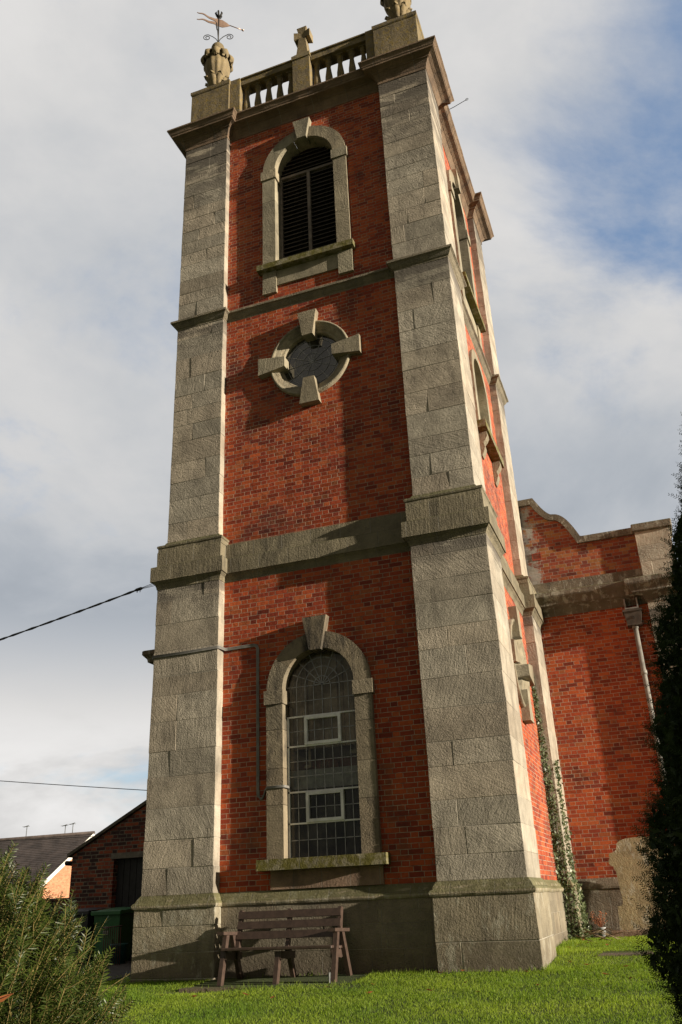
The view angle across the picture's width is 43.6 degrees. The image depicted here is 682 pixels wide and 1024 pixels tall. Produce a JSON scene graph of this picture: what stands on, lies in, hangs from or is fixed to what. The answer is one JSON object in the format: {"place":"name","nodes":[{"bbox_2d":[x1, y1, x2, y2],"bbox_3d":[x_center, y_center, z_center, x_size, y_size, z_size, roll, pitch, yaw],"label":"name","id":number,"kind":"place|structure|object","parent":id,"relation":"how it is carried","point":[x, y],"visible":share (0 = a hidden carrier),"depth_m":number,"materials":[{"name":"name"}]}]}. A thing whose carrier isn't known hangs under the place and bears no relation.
{"place":"outdoors","nodes":[
{"label":"outdoors","id":0,"kind":"place"},
{"bbox_2d":[14,901,66,945],"bbox_3d":[-7.779,11.008,22.516,6.270,1.376,1.731,-11,-26,17],"label":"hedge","id":1,"kind":"object","parent":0,"point":[53,916],"visible":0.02,"depth_m":22.48,"materials":[{"name":"green plant"}]},
{"bbox_2d":[34,960,131,981],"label":"bare earth","id":2,"kind":"structure","parent":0,"point":[117,970],"depth_m":14.44,"materials":[{"name":"soil"}]},
{"bbox_2d":[60,907,103,963],"bbox_3d":[-5.103,8.467,16.957,0.678,1.071,0.834,-11,-26,17],"label":"grey wheelie bin","id":3,"kind":"object","parent":2,"relation":"on","point":[88,922],"visible":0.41,"depth_m":16.72,"materials":[{"name":"plastic"}]},
{"bbox_2d":[91,907,133,962],"bbox_3d":[-4.413,8.322,16.683,0.678,1.052,0.810,-11,-26,17],"label":"green wheelie bin","id":4,"kind":"object","parent":2,"relation":"on","point":[123,916],"visible":0.68,"depth_m":16.52,"materials":[{"name":"plastic"}]},
{"bbox_2d":[103,925,122,964],"bbox_3d":[-4.231,8.053,15.697,0.461,0.774,0.085,-11,-26,17],"label":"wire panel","id":5,"kind":"object","parent":2,"relation":"on","point":[111,943],"visible":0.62,"depth_m":15.75,"materials":[{"name":"black metal"}]},
{"bbox_2d":[110,943,127,963],"bbox_3d":[-4.162,8.313,15.920,0.330,0.440,0.330,-11,-26,17],"label":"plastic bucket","id":6,"kind":"object","parent":2,"relation":"on","point":[122,950],"visible":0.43,"depth_m":15.85,"materials":[{"name":"black plastic"}]},
{"bbox_2d":[0,0,681,837],"label":"sky","id":7,"kind":"structure","parent":0,"point":[568,127],"materials":[{"name":"grey"}]},
{"bbox_2d":[48,935,681,1023],"bbox_3d":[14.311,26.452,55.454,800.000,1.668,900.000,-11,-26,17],"label":"ground","id":8,"kind":"structure","parent":0,"point":[258,981],"depth_m":9.73,"materials":[{"name":"green plant"}]},
{"bbox_2d":[11,898,68,944],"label":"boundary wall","id":9,"kind":"structure","parent":8,"relation":"on","point":[54,899],"depth_m":23.52,"materials":[{"name":"brick"}]},
{"bbox_2d":[0,823,94,898],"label":"brick house","id":10,"kind":"structure","parent":8,"relation":"on","point":[34,854],"depth_m":50.38,"materials":[{"name":"tile"}]},
{"bbox_2d":[5,836,92,840],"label":"roof ridge","id":11,"kind":"object","parent":10,"relation":"attached to","point":[49,838],"visible":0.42,"depth_m":36.79,"materials":[{"name":"grey tile"}]},
{"bbox_2d":[0,840,137,1023],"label":"yew bush","id":12,"kind":"object","parent":8,"relation":"on","point":[53,993],"visible":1,"depth_m":2.49,"materials":[{"name":"green plant"}]},
{"bbox_2d":[0,993,13,1001],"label":"dead leaf","id":13,"kind":"object","parent":12,"relation":"in","point":[3,997],"visible":1,"depth_m":2.15,"materials":[{"name":"orange plant"}]},
{"bbox_2d":[64,800,145,909],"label":"brick shed","id":14,"kind":"structure","parent":8,"relation":"on","point":[106,863],"depth_m":18.46,"materials":[{"name":"brick"}]},
{"bbox_2d":[115,857,142,909],"bbox_3d":[-4.287,8.444,17.979,1.125,2.130,0.055,-11,-26,17],"label":"door","id":15,"kind":"structure","parent":14,"relation":"in","point":[129,872],"depth_m":18.28,"materials":[{"name":"paint"}]},
{"bbox_2d":[179,987,254,992],"bbox_3d":[-0.843,6.565,11.649,2.590,0.185,0.970,-11,-26,17],"label":"concrete base","id":16,"kind":"object","parent":8,"relation":"on","point":[197,989],"visible":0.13,"depth_m":11.56,"materials":[{"name":"grey concrete"}]},
{"bbox_2d":[217,906,352,985],"bbox_3d":[-0.791,6.096,11.959,1.785,0.957,0.743,-11,-26,17],"label":"park bench","id":17,"kind":"object","parent":16,"relation":"on","point":[339,947],"visible":0.85,"depth_m":12.04,"materials":[{"name":"brown wood"}]},
{"bbox_2d":[130,10,586,982],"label":"church tower","id":18,"kind":"structure","parent":8,"relation":"on","point":[342,548],"depth_m":14.73,"materials":[{"name":"red brick"}]},
{"bbox_2d":[4,781,146,790],"bbox_3d":[-14.123,9.250,30.259,28.003,3.923,0.023,-11,-26,17],"label":"overhead cable","id":19,"kind":"object","parent":18,"relation":"attached to","point":[73,785],"visible":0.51,"depth_m":28.17,"materials":[{"name":"black rubber"}]},
{"bbox_2d":[0,584,154,640],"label":"overhead cable","id":20,"kind":"object","parent":18,"relation":"attached to","point":[98,604],"visible":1,"depth_m":15.79,"materials":[{"name":"black rubber"}]},
{"bbox_2d":[200,42,233,86],"bbox_3d":[-3.125,-11.086,21.533,0.851,2.097,0.842,-11,-26,17],"label":"stone urn","id":21,"kind":"object","parent":18,"relation":"on","point":[217,60],"visible":0.82,"depth_m":21.33,"materials":[{"name":"beige stone"}]},
{"bbox_2d":[197,10,243,41],"bbox_3d":[-3.159,-12.588,22.245,1.142,1.331,0.598,18,-31,-37],"label":"weather vane","id":22,"kind":"object","parent":21,"relation":"on","point":[217,22],"visible":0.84,"depth_m":22.28,"materials":[{"name":"metal"}]},
{"bbox_2d":[152,644,289,799],"bbox_3d":[-1.888,3.657,14.476,2.448,2.542,1.231,-11,-26,17],"label":"wall cable","id":23,"kind":"object","parent":18,"relation":"attached to","point":[257,697],"depth_m":14.16,"materials":[{"name":"grey plastic"}]},
{"bbox_2d":[294,26,312,55],"bbox_3d":[-0.890,-11.092,20.311,0.400,1.082,0.382,-11,-26,17],"label":"stone cross","id":24,"kind":"object","parent":18,"relation":"on","point":[303,37],"visible":0.59,"depth_m":20.32,"materials":[{"name":"beige stone"}]},
{"bbox_2d":[256,117,355,296],"bbox_3d":[-0.738,-6.619,18.244,2.120,4.500,0.522,-11,-26,17],"label":"belfry window","id":25,"kind":"structure","parent":18,"relation":"in","point":[276,270],"depth_m":18.23,"materials":[{"name":"stone"}]},
{"bbox_2d":[258,308,361,407],"bbox_3d":[-0.581,-2.952,16.509,2.100,2.100,0.354,-11,-26,17],"label":"round window","id":26,"kind":"structure","parent":18,"relation":"in","point":[310,358],"depth_m":16.55,"materials":[{"name":"stone"}]},
{"bbox_2d":[256,614,390,889],"bbox_3d":[-0.238,3.730,13.567,2.050,4.117,0.865,-11,-26,17],"label":"arched window","id":27,"kind":"structure","parent":18,"relation":"in","point":[322,694],"depth_m":13.47,"materials":[{"name":"stone"}]},
{"bbox_2d":[380,0,411,20],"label":"stone urn","id":28,"kind":"object","parent":18,"relation":"on","point":[394,8],"visible":0.55,"depth_m":19.79,"materials":[{"name":"beige stone"}]},
{"bbox_2d":[446,168,485,350],"bbox_3d":[2.698,-6.093,19.723,0.523,4.500,2.120,-11,-26,17],"label":"belfry window","id":29,"kind":"structure","parent":18,"relation":"in","point":[462,240],"depth_m":19.75,"materials":[{"name":"stone"}]},
{"bbox_2d":[508,606,534,723],"bbox_3d":[3.196,2.800,15.609,0.354,2.100,2.100,-11,-26,17],"label":"round window","id":30,"kind":"structure","parent":18,"relation":"in","point":[524,675],"depth_m":15.74,"materials":[{"name":"stone"}]},
{"bbox_2d":[531,674,593,939],"bbox_3d":[4.207,5.566,16.345,0.486,4.953,1.247,-11,-26,17],"label":"ivy","id":31,"kind":"object","parent":18,"relation":"attached to","point":[578,931],"visible":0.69,"depth_m":15.77,"materials":[{"name":"green plant"}]},
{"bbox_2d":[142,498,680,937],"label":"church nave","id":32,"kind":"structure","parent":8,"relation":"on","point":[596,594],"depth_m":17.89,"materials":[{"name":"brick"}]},
{"bbox_2d":[590,911,606,936],"bbox_3d":[4.768,7.619,15.716,0.336,0.476,0.265,1,-25,-8],"label":"flower pot","id":33,"kind":"object","parent":8,"relation":"on","point":[598,923],"visible":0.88,"depth_m":15.69,"materials":[{"name":"white ceramic"}]},
{"bbox_2d":[576,928,636,941],"bbox_3d":[4.472,7.166,14.255,0.983,0.368,0.890,-11,-26,17],"label":"fallen branch","id":34,"kind":"object","parent":8,"relation":"on","point":[607,934],"visible":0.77,"depth_m":14.27,"materials":[{"name":"brown wood"}]},
{"bbox_2d":[597,952,653,956],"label":"stone slab","id":35,"kind":"structure","parent":8,"relation":"on","point":[613,954],"depth_m":11.72,"materials":[{"name":"grey stone"}]},
{"bbox_2d":[608,837,672,937],"bbox_3d":[5.699,6.991,15.778,1.560,1.833,0.368,-11,-26,17],"label":"gravestone","id":36,"kind":"object","parent":8,"relation":"on","point":[625,856],"visible":0.45,"depth_m":15.87,"materials":[{"name":"stone"}]},
{"bbox_2d":[630,430,681,1023],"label":"yew tree","id":37,"kind":"object","parent":8,"relation":"on","point":[664,827],"visible":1,"depth_m":4.79,"materials":[{"name":"green plant"}]}
]}

